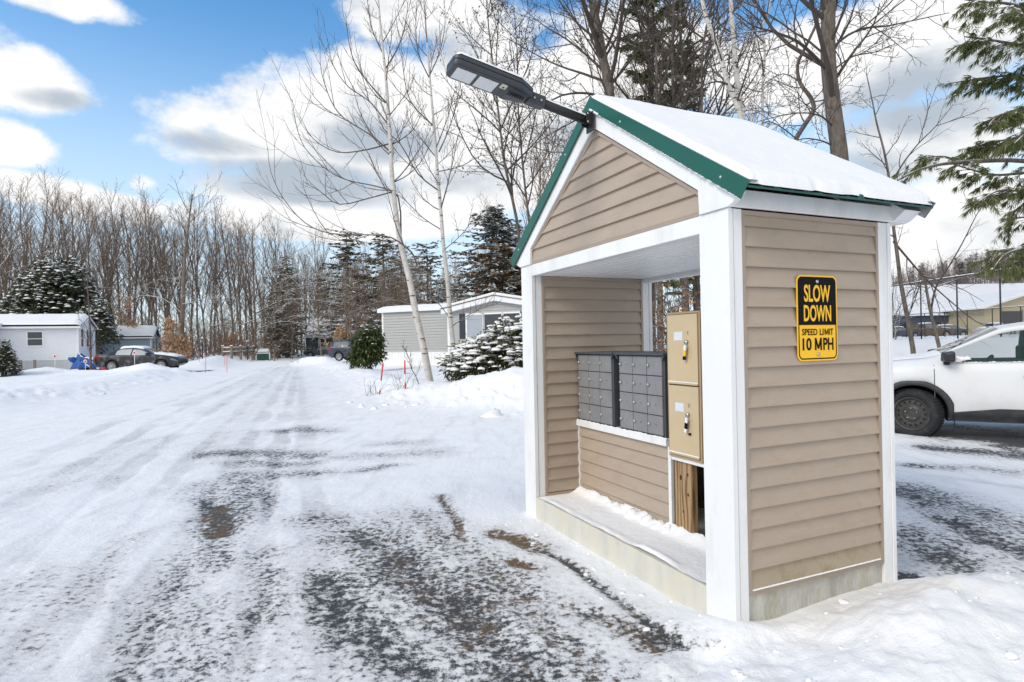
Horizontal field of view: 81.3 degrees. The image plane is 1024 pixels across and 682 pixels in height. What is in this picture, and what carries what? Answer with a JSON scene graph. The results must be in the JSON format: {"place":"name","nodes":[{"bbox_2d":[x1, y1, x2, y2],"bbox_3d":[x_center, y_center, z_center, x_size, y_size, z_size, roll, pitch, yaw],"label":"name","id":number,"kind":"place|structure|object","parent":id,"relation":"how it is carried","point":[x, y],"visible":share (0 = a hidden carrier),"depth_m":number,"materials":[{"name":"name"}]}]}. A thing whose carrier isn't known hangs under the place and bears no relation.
{"place":"outdoors","nodes":[
{"label":"outdoors","id":0,"kind":"place"},
{"bbox_2d":[0,332,1023,681],"bbox_3d":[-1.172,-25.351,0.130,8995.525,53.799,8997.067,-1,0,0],"label":"snowy ground","id":1,"kind":"structure","parent":0,"point":[236,518],"depth_m":4.20,"materials":[{"name":"snow"}]},
{"bbox_2d":[0,339,24,376],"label":"dwarf conifer","id":2,"kind":"object","parent":1,"relation":"on","point":[9,366],"visible":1,"depth_m":31.42,"materials":[{"name":"green plant"}]},
{"bbox_2d":[0,175,27,312],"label":"bare tree","id":3,"kind":"object","parent":1,"relation":"on","point":[10,255],"visible":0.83,"depth_m":61.11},
{"bbox_2d":[1,195,42,282],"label":"bare tree","id":4,"kind":"object","parent":1,"relation":"on","point":[25,233],"visible":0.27,"depth_m":75.70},
{"bbox_2d":[1,170,58,282],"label":"bare tree","id":5,"kind":"object","parent":1,"relation":"on","point":[24,247],"visible":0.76,"depth_m":63.25,"materials":[{"name":"plant"}]},
{"bbox_2d":[12,164,67,267],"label":"bare tree","id":6,"kind":"object","parent":1,"relation":"on","point":[46,199],"visible":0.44,"depth_m":90.69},
{"bbox_2d":[6,194,78,272],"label":"bare tree","id":7,"kind":"object","parent":1,"relation":"on","point":[41,236],"visible":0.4,"depth_m":71.15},
{"bbox_2d":[0,314,98,369],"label":"mobile home","id":8,"kind":"object","parent":1,"relation":"on","point":[41,339],"visible":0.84,"depth_m":41.41,"materials":[{"name":"white"}]},
{"bbox_2d":[26,331,43,346],"bbox_3d":[-32.844,-0.153,41.039,0.960,1.060,0.069,-1,0,-22],"label":"window","id":9,"kind":"structure","parent":8,"relation":"in","point":[33,338],"depth_m":41.02,"materials":[{"name":"grey glass"}]},
{"bbox_2d":[0,182,113,305],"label":"bare tree","id":10,"kind":"object","parent":1,"relation":"on","point":[1,242],"visible":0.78,"depth_m":58.06,"materials":[{"name":"plant"}]},
{"bbox_2d":[0,245,118,354],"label":"cedar tree","id":11,"kind":"object","parent":1,"relation":"on","point":[46,291],"visible":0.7,"depth_m":53.67,"materials":[{"name":"green plant"}]},
{"bbox_2d":[33,192,87,271],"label":"bare tree","id":12,"kind":"object","parent":1,"relation":"on","point":[61,240],"visible":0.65,"depth_m":66.75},
{"bbox_2d":[40,194,93,278],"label":"bare tree","id":13,"kind":"object","parent":1,"relation":"on","point":[63,235],"visible":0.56,"depth_m":67.11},
{"bbox_2d":[46,179,105,287],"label":"bare tree","id":14,"kind":"object","parent":1,"relation":"on","point":[79,233],"visible":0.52,"depth_m":74.91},
{"bbox_2d":[55,194,108,299],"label":"bare tree","id":15,"kind":"object","parent":1,"relation":"on","point":[87,245],"visible":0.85,"depth_m":67.73,"materials":[{"name":"plant"}]},
{"bbox_2d":[68,353,106,369],"bbox_3d":[-27.160,1.459,38.516,2.593,1.529,1.073,-1,0,-15],"label":"covered snowblower","id":16,"kind":"object","parent":1,"relation":"on","point":[78,362],"visible":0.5,"depth_m":38.13,"materials":[{"name":"plastic"}]},
{"bbox_2d":[77,264,105,369],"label":"sapling","id":17,"kind":"object","parent":1,"relation":"on","point":[90,344],"visible":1,"depth_m":35.35,"materials":[{"name":"brown plant"}]},
{"bbox_2d":[70,299,123,354],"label":"cedar tree","id":18,"kind":"object","parent":1,"relation":"on","point":[105,325],"visible":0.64,"depth_m":49.87,"materials":[{"name":"green plant"}]},
{"bbox_2d":[66,209,131,307],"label":"bare tree","id":19,"kind":"object","parent":1,"relation":"on","point":[103,265],"visible":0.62,"depth_m":70.67,"materials":[{"name":"plant"}]},
{"bbox_2d":[87,199,121,320],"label":"bare tree","id":20,"kind":"object","parent":1,"relation":"on","point":[100,238],"visible":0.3,"depth_m":93.06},
{"bbox_2d":[85,205,131,309],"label":"bare tree","id":21,"kind":"object","parent":1,"relation":"on","point":[109,273],"visible":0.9,"depth_m":68.72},
{"bbox_2d":[84,177,151,325],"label":"bare tree","id":22,"kind":"object","parent":1,"relation":"on","point":[111,207],"visible":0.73,"depth_m":72.57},
{"bbox_2d":[112,292,140,327],"bbox_3d":[-39.579,-1.344,60.961,3.310,7.252,3.490,-1,0,0],"label":"beech shrub","id":23,"kind":"object","parent":1,"relation":"on","point":[128,306],"visible":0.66,"depth_m":60.75,"materials":[{"name":"beige plant"}]},
{"bbox_2d":[102,214,151,319],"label":"bare tree","id":24,"kind":"object","parent":1,"relation":"on","point":[130,239],"visible":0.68,"depth_m":71.88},
{"bbox_2d":[95,325,160,353],"bbox_3d":[-41.584,0.661,60.113,10.201,4.454,4.800,-1,0,-22],"label":"mobile home","id":25,"kind":"object","parent":1,"relation":"on","point":[144,335],"visible":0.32,"depth_m":59.73,"materials":[{"name":"grey"}]},
{"bbox_2d":[106,190,166,324],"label":"bare tree","id":26,"kind":"object","parent":1,"relation":"on","point":[134,308],"visible":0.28,"depth_m":88.38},
{"bbox_2d":[93,345,187,369],"bbox_3d":[-22.724,1.048,36.645,4.850,1.559,2.243,-1,0,-6],"label":"black sedan","id":27,"kind":"object","parent":1,"relation":"on","point":[122,356],"visible":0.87,"depth_m":35.84,"materials":[{"name":"paint"}]},
{"bbox_2d":[126,204,157,324],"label":"bare tree","id":28,"kind":"object","parent":1,"relation":"on","point":[141,298],"visible":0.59,"depth_m":75.01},
{"bbox_2d":[118,178,174,324],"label":"bare tree","id":29,"kind":"object","parent":1,"relation":"on","point":[145,263],"visible":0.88,"depth_m":73.50,"materials":[{"name":"plant"}]},
{"bbox_2d":[101,212,202,325],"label":"bare tree","id":30,"kind":"object","parent":1,"relation":"on","point":[129,266],"visible":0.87,"depth_m":69.79,"materials":[{"name":"plant"}]},
{"bbox_2d":[137,218,175,326],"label":"bare tree","id":31,"kind":"object","parent":1,"relation":"on","point":[153,275],"visible":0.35,"depth_m":76.84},
{"bbox_2d":[153,316,185,353],"bbox_3d":[-32.828,-0.095,56.827,2.228,4.830,2.975,-1,0,40],"label":"beech shrub","id":32,"kind":"object","parent":1,"relation":"on","point":[169,337],"visible":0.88,"depth_m":56.95,"materials":[{"name":"beige plant"}]},
{"bbox_2d":[144,203,197,352],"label":"bare tree","id":33,"kind":"object","parent":1,"relation":"on","point":[167,304],"visible":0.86,"depth_m":74.22,"materials":[{"name":"plant"}]},
{"bbox_2d":[1,247,341,360],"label":"underbrush","id":34,"kind":"object","parent":1,"relation":"on","point":[217,341],"visible":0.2,"depth_m":68.55,"materials":[{"name":"plant"}]},
{"bbox_2d":[153,220,192,336],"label":"bare tree","id":35,"kind":"object","parent":1,"relation":"on","point":[179,304],"visible":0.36,"depth_m":81.28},
{"bbox_2d":[112,169,238,342],"bbox_3d":[-32.715,-7.806,59.745,17.051,19.890,7.433,-1,0,29],"label":"bare tree","id":36,"kind":"object","parent":1,"relation":"on","point":[183,298],"visible":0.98,"depth_m":60.01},
{"bbox_2d":[173,194,214,355],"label":"bare tree","id":37,"kind":"object","parent":1,"relation":"on","point":[197,254],"visible":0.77,"depth_m":77.64,"materials":[{"name":"plant"}]},
{"bbox_2d":[161,193,230,353],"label":"bare tree","id":38,"kind":"object","parent":1,"relation":"on","point":[206,292],"visible":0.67,"depth_m":78.30,"materials":[{"name":"plant"}]},
{"bbox_2d":[195,222,234,344],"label":"bare tree","id":39,"kind":"object","parent":1,"relation":"on","point":[212,277],"visible":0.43,"depth_m":82.68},
{"bbox_2d":[200,196,247,339],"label":"bare tree","id":40,"kind":"object","parent":1,"relation":"on","point":[228,272],"visible":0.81,"depth_m":81.80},
{"bbox_2d":[215,222,250,354],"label":"bare tree","id":41,"kind":"object","parent":1,"relation":"on","point":[231,250],"visible":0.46,"depth_m":86.35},
{"bbox_2d":[3,253,463,355],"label":"wood","id":42,"kind":"object","parent":1,"relation":"on","point":[189,317],"visible":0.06,"depth_m":102.11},
{"bbox_2d":[223,220,264,337],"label":"bare tree","id":43,"kind":"object","parent":1,"relation":"on","point":[239,278],"visible":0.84,"depth_m":79.69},
{"bbox_2d":[232,218,267,333],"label":"bare tree","id":44,"kind":"object","parent":1,"relation":"on","point":[244,235],"visible":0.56,"depth_m":94.92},
{"bbox_2d":[245,205,295,356],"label":"bare tree","id":45,"kind":"object","parent":1,"relation":"on","point":[270,246],"visible":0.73,"depth_m":81.91,"materials":[{"name":"plant"}]},
{"bbox_2d":[252,268,295,360],"bbox_3d":[-24.744,-2.835,62.577,4.772,9.922,3.059,-1,0,0],"label":"bare tree","id":46,"kind":"object","parent":1,"relation":"on","point":[283,306],"visible":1,"depth_m":62.15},
{"bbox_2d":[249,281,306,357],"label":"conifer tree","id":47,"kind":"object","parent":1,"relation":"on","point":[277,340],"visible":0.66,"depth_m":73.76,"materials":[{"name":"plant"}]},
{"bbox_2d":[184,210,375,359],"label":"bare tree","id":48,"kind":"object","parent":1,"relation":"on","point":[254,289],"visible":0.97,"depth_m":65.12,"materials":[{"name":"plant"}]},
{"bbox_2d":[259,255,314,356],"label":"conifer tree","id":49,"kind":"object","parent":1,"relation":"on","point":[298,312],"visible":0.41,"depth_m":79.95,"materials":[{"name":"plant"}]},
{"bbox_2d":[282,279,306,358],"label":"bare tree","id":50,"kind":"object","parent":1,"relation":"on","point":[295,319],"visible":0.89,"depth_m":67.64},
{"bbox_2d":[299,285,333,355],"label":"bare tree","id":51,"kind":"object","parent":1,"relation":"on","point":[315,301],"visible":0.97,"depth_m":58.71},
{"bbox_2d":[241,0,435,380],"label":"birch tree","id":52,"kind":"object","parent":1,"relation":"on","point":[417,322],"visible":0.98,"depth_m":18.14,"materials":[{"name":"white plant"}]},
{"bbox_2d":[303,317,378,355],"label":"dark house","id":53,"kind":"structure","parent":1,"relation":"on","point":[315,340],"depth_m":88.10,"materials":[{"name":"grey stone"}]},
{"bbox_2d":[328,340,357,360],"bbox_3d":[-12.389,0.716,48.219,4.600,1.706,2.247,-1,0,8],"label":"dark suv","id":54,"kind":"object","parent":1,"relation":"on","point":[336,349],"visible":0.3,"depth_m":47.56,"materials":[{"name":"grey paint"}]},
{"bbox_2d":[298,228,387,343],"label":"conifer tree","id":55,"kind":"object","parent":1,"relation":"on","point":[340,257],"visible":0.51,"depth_m":69.65,"materials":[{"name":"plant"}]},
{"bbox_2d":[345,283,381,334],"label":"bare tree","id":56,"kind":"object","parent":1,"relation":"on","point":[366,316],"visible":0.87,"depth_m":60.46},
{"bbox_2d":[343,322,388,369],"bbox_3d":[-7.538,0.316,30.962,2.371,2.690,2.227,-1,0,0],"label":"rhododendron shrub","id":57,"kind":"object","parent":1,"relation":"on","point":[368,352],"visible":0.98,"depth_m":30.60,"materials":[{"name":"green plant"}]},
{"bbox_2d":[345,231,417,334],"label":"conifer tree","id":58,"kind":"object","parent":1,"relation":"on","point":[369,260],"visible":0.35,"depth_m":65.66,"materials":[{"name":"plant"}]},
{"bbox_2d":[378,254,428,305],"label":"bare tree","id":59,"kind":"object","parent":1,"relation":"on","point":[414,272],"visible":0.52,"depth_m":57.34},
{"bbox_2d":[394,240,453,303],"bbox_3d":[-9.137,-4.275,62.129,8.451,12.124,7.716,-1,0,8],"label":"conifer tree","id":60,"kind":"object","parent":1,"relation":"on","point":[429,270],"visible":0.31,"depth_m":61.62,"materials":[{"name":"plant"}]},
{"bbox_2d":[362,0,505,379],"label":"birch tree","id":61,"kind":"object","parent":1,"relation":"on","point":[448,292],"visible":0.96,"depth_m":18.76,"materials":[{"name":"white plant"}]},
{"bbox_2d":[377,292,521,365],"bbox_3d":[-0.012,-0.369,40.622,12.015,4.650,15.261,-1,0,26],"label":"mobile home","id":62,"kind":"object","parent":1,"relation":"on","point":[398,326],"visible":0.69,"depth_m":35.43,"materials":[{"name":"white"}]},
{"bbox_2d":[465,311,520,338],"bbox_3d":[-1.055,-0.862,33.025,3.480,1.430,0.051,-1,0,26],"label":"window","id":63,"kind":"structure","parent":62,"relation":"in","point":[480,321],"depth_m":33.32,"materials":[{"name":"white glass"}]},
{"bbox_2d":[434,310,522,381],"bbox_3d":[-0.270,0.313,16.624,3.813,2.347,2.849,-1,0,0],"label":"yew shrub","id":64,"kind":"object","parent":1,"relation":"on","point":[501,352],"visible":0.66,"depth_m":16.06,"materials":[{"name":"green plant"}]},
{"bbox_2d":[435,204,524,302],"bbox_3d":[-0.777,-4.134,43.843,11.212,11.592,11.912,-1,0,-15],"label":"spruce tree","id":65,"kind":"object","parent":1,"relation":"on","point":[508,277],"visible":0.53,"depth_m":42.68,"materials":[{"name":"plant"}]},
{"bbox_2d":[423,0,583,268],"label":"young tree","id":66,"kind":"object","parent":1,"relation":"on","point":[509,184],"visible":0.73,"depth_m":21.96,"materials":[{"name":"brown plant"}]},
{"bbox_2d":[461,0,573,221],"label":"young tree","id":67,"kind":"object","parent":1,"relation":"on","point":[531,132],"visible":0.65,"depth_m":23.94,"materials":[{"name":"brown plant"}]},
{"bbox_2d":[505,110,559,250],"bbox_3d":[1.858,-6.712,37.070,5.088,16.328,4.098,2,1,22],"label":"bare tree","id":68,"kind":"object","parent":1,"relation":"on","point":[540,178],"visible":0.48,"depth_m":37.14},
{"bbox_2d":[483,0,670,204],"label":"oak tree","id":69,"kind":"object","parent":1,"relation":"on","point":[599,47],"visible":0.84,"depth_m":19.91,"materials":[{"name":"brown plant"}]},
{"bbox_2d":[544,0,727,350],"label":"bare tree","id":70,"kind":"object","parent":1,"relation":"on","point":[657,101],"visible":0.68,"depth_m":18.74,"materials":[{"name":"brown plant"}]},
{"bbox_2d":[523,0,750,107],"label":"bare tree","id":71,"kind":"object","parent":1,"relation":"on","point":[618,86],"visible":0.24,"depth_m":23.21,"materials":[{"name":"brown plant"}]},
{"bbox_2d":[612,0,695,350],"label":"hemlock tree","id":72,"kind":"object","parent":1,"relation":"on","point":[641,75],"visible":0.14,"depth_m":22.42,"materials":[{"name":"green plant"}]},
{"bbox_2d":[598,0,743,310],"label":"bare tree","id":73,"kind":"object","parent":1,"relation":"on","point":[685,282],"visible":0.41,"depth_m":20.83,"materials":[{"name":"brown plant"}]},
{"bbox_2d":[652,288,700,350],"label":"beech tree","id":74,"kind":"object","parent":1,"relation":"on","point":[661,303],"visible":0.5,"depth_m":17.90,"materials":[{"name":"brown plant"}]},
{"bbox_2d":[652,277,700,347],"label":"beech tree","id":75,"kind":"object","parent":1,"relation":"on","point":[684,293],"visible":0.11,"depth_m":16.97,"materials":[{"name":"brown plant"}]},
{"bbox_2d":[571,0,795,116],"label":"bare tree","id":76,"kind":"object","parent":1,"relation":"on","point":[672,57],"visible":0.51,"depth_m":20.83,"materials":[{"name":"grey plant"}]},
{"bbox_2d":[660,47,710,310],"bbox_3d":[7.269,-5.568,23.540,3.390,12.234,3.462,-1,0,-36],"label":"hemlock tree","id":77,"kind":"object","parent":1,"relation":"on","point":[691,108],"visible":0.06,"depth_m":23.42,"materials":[{"name":"green plant"}]},
{"bbox_2d":[636,0,776,310],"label":"bare tree","id":78,"kind":"object","parent":1,"relation":"on","point":[697,287],"visible":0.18,"depth_m":22.46,"materials":[{"name":"brown plant"}]},
{"bbox_2d":[632,0,788,129],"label":"bare tree","id":79,"kind":"object","parent":1,"relation":"on","point":[702,61],"visible":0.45,"depth_m":19.18,"materials":[{"name":"brown plant"}]},
{"bbox_2d":[675,0,765,119],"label":"birch tree","id":80,"kind":"object","parent":1,"relation":"on","point":[726,82],"visible":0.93,"depth_m":16.25,"materials":[{"name":"white plant"}]},
{"bbox_2d":[510,94,935,620],"bbox_3d":[1.190,-0.012,4.318,1.404,3.363,2.770,-1,0,-24],"label":"mail shelter","id":81,"kind":"object","parent":1,"relation":"on","point":[781,502],"visible":0.99,"depth_m":3.35,"materials":[{"name":"paint"}]},
{"bbox_2d":[446,52,593,133],"bbox_3d":[0.074,-1.578,3.834,0.996,0.346,0.220,-1,0,-24],"label":"street lamp","id":82,"kind":"object","parent":81,"relation":"attached to","point":[480,74],"visible":1,"depth_m":3.72,"materials":[{"name":"black metal"}]},
{"bbox_2d":[667,311,703,466],"bbox_3d":[1.303,0.296,3.923,0.468,0.977,0.340,-1,0,-24],"label":"parcel locker","id":83,"kind":"object","parent":81,"relation":"on","point":[685,396],"visible":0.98,"depth_m":3.82,"materials":[{"name":"metal"}]},
{"bbox_2d":[796,275,837,360],"bbox_3d":[1.638,-0.123,3.192,0.305,0.457,0.011,-1,0,-24],"label":"speed sign","id":84,"kind":"object","parent":81,"relation":"attached to","point":[816,315],"visible":1,"depth_m":3.19,"materials":[{"name":"yellow"}]},
{"bbox_2d":[690,0,771,113],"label":"birch tree","id":85,"kind":"object","parent":1,"relation":"on","point":[734,53],"visible":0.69,"depth_m":16.47,"materials":[{"name":"white plant"}]},
{"bbox_2d":[720,0,793,125],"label":"birch tree","id":86,"kind":"object","parent":1,"relation":"on","point":[763,60],"visible":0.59,"depth_m":17.48,"materials":[{"name":"white plant"}]},
{"bbox_2d":[655,269,925,346],"bbox_3d":[14.691,-2.112,35.110,18.760,5.391,32.228,-1,0,24],"label":"underbrush","id":87,"kind":"object","parent":1,"relation":"on","point":[894,330],"visible":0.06,"depth_m":32.08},
{"bbox_2d":[727,0,884,139],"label":"crooked tree","id":88,"kind":"object","parent":1,"relation":"on","point":[811,98],"visible":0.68,"depth_m":13.89,"materials":[{"name":"grey plant"}]},
{"bbox_2d":[705,0,970,200],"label":"maple tree","id":89,"kind":"object","parent":1,"relation":"on","point":[826,63],"visible":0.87,"depth_m":13.09,"materials":[{"name":"brown plant"}]},
{"bbox_2d":[845,55,1011,353],"bbox_3d":[13.577,-4.255,19.454,4.652,10.316,3.385,-1,0,-23],"label":"sapling","id":90,"kind":"object","parent":1,"relation":"on","point":[907,314],"visible":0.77,"depth_m":19.46,"materials":[{"name":"brown plant"}]},
{"bbox_2d":[903,176,1009,347],"bbox_3d":[14.106,-2.078,18.648,3.256,6.247,1.892,-1,0,0],"label":"sapling","id":91,"kind":"object","parent":1,"relation":"on","point":[929,308],"visible":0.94,"depth_m":18.47,"materials":[{"name":"brown plant"}]},
{"bbox_2d":[892,0,1023,285],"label":"pine tree","id":92,"kind":"object","parent":1,"relation":"on","point":[1011,119],"visible":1,"depth_m":9.19,"materials":[{"name":"green plant"}]},
{"bbox_2d":[892,283,1023,327],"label":"long building","id":93,"kind":"structure","parent":1,"relation":"on","point":[1008,286],"depth_m":107.28,"materials":[{"name":"yellow metal"}]},
{"bbox_2d":[892,270,1023,338],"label":"chain link fence","id":94,"kind":"object","parent":1,"relation":"on","point":[957,304],"visible":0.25,"depth_m":28.85,"materials":[{"name":"black metal"}]},
{"bbox_2d":[893,322,1023,435],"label":"white suv","id":95,"kind":"object","parent":1,"relation":"on","point":[937,386],"visible":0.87,"depth_m":8.44,"materials":[{"name":"paint"}]},
{"bbox_2d":[894,305,1023,336],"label":"chain link fence","id":96,"kind":"object","parent":1,"relation":"on","point":[992,308],"visible":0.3,"depth_m":48.99,"materials":[{"name":"black metal"}]},
{"bbox_2d":[936,289,1023,334],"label":"building wing","id":97,"kind":"structure","parent":1,"relation":"on","point":[1006,299],"depth_m":91.00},
{"bbox_2d":[0,0,1023,340],"label":"sky","id":98,"kind":"structure","parent":0,"point":[95,91],"materials":[{"name":"blue"}]},
{"bbox_2d":[574,351,648,426],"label":"mailbox bank","id":99,"kind":"structure","parent":0,"point":[599,387],"depth_m":4.83,"materials":[{"name":"metal"}]},
{"bbox_2d":[613,351,668,437],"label":"mailbox bank","id":100,"kind":"structure","parent":0,"point":[643,382],"depth_m":4.28,"materials":[{"name":"metal"}]},
{"bbox_2d":[620,410,633,429],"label":"door","id":101,"kind":"structure","parent":100,"relation":"in","point":[626,417],"depth_m":4.48,"materials":[{"name":"metal"}]},
{"bbox_2d":[632,356,646,374],"bbox_3d":[0.923,0.177,4.330,0.029,0.132,0.166,-1,0,-24],"label":"door","id":102,"kind":"structure","parent":100,"relation":"in","point":[639,363],"depth_m":4.32,"materials":[{"name":"metal"}]},
{"bbox_2d":[632,375,646,393],"bbox_3d":[0.926,0.314,4.330,0.029,0.132,0.166,-1,0,-24],"label":"door","id":103,"kind":"structure","parent":100,"relation":"in","point":[639,382],"depth_m":4.32,"materials":[{"name":"metal"}]},
{"bbox_2d":[633,393,647,412],"bbox_3d":[0.929,0.452,4.330,0.029,0.132,0.166,-1,0,-24],"label":"door","id":104,"kind":"structure","parent":100,"relation":"in","point":[640,401],"depth_m":4.32,"materials":[{"name":"metal"}]},
{"bbox_2d":[633,412,647,432],"bbox_3d":[0.931,0.590,4.330,0.029,0.132,0.166,-1,0,-24],"label":"door","id":105,"kind":"structure","parent":100,"relation":"in","point":[640,420],"depth_m":4.32,"materials":[{"name":"metal"}]},
{"bbox_2d":[646,356,662,375],"bbox_3d":[0.993,0.175,4.172,0.029,0.132,0.166,-1,0,-24],"label":"door","id":106,"kind":"structure","parent":100,"relation":"in","point":[654,365],"depth_m":4.16,"materials":[{"name":"metal"}]},
{"bbox_2d":[647,376,662,395],"bbox_3d":[0.995,0.313,4.172,0.029,0.132,0.166,-1,0,-24],"label":"door","id":107,"kind":"structure","parent":100,"relation":"in","point":[654,383],"depth_m":4.16,"materials":[{"name":"metal"}]},
{"bbox_2d":[647,395,663,415],"bbox_3d":[0.998,0.451,4.172,0.029,0.132,0.166,-1,0,-24],"label":"door","id":108,"kind":"structure","parent":100,"relation":"in","point":[655,404],"depth_m":4.16,"materials":[{"name":"metal"}]},
{"bbox_2d":[647,414,663,435],"bbox_3d":[1.001,0.588,4.171,0.029,0.132,0.166,-1,0,-24],"label":"door","id":109,"kind":"structure","parent":100,"relation":"in","point":[655,423],"depth_m":4.16,"materials":[{"name":"metal"}]},
{"bbox_2d":[656,240,1023,338],"bbox_3d":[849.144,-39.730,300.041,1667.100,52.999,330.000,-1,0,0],"label":"hill","id":110,"kind":"structure","parent":0,"point":[905,280],"depth_m":259.57,"materials":[{"name":"plant"}]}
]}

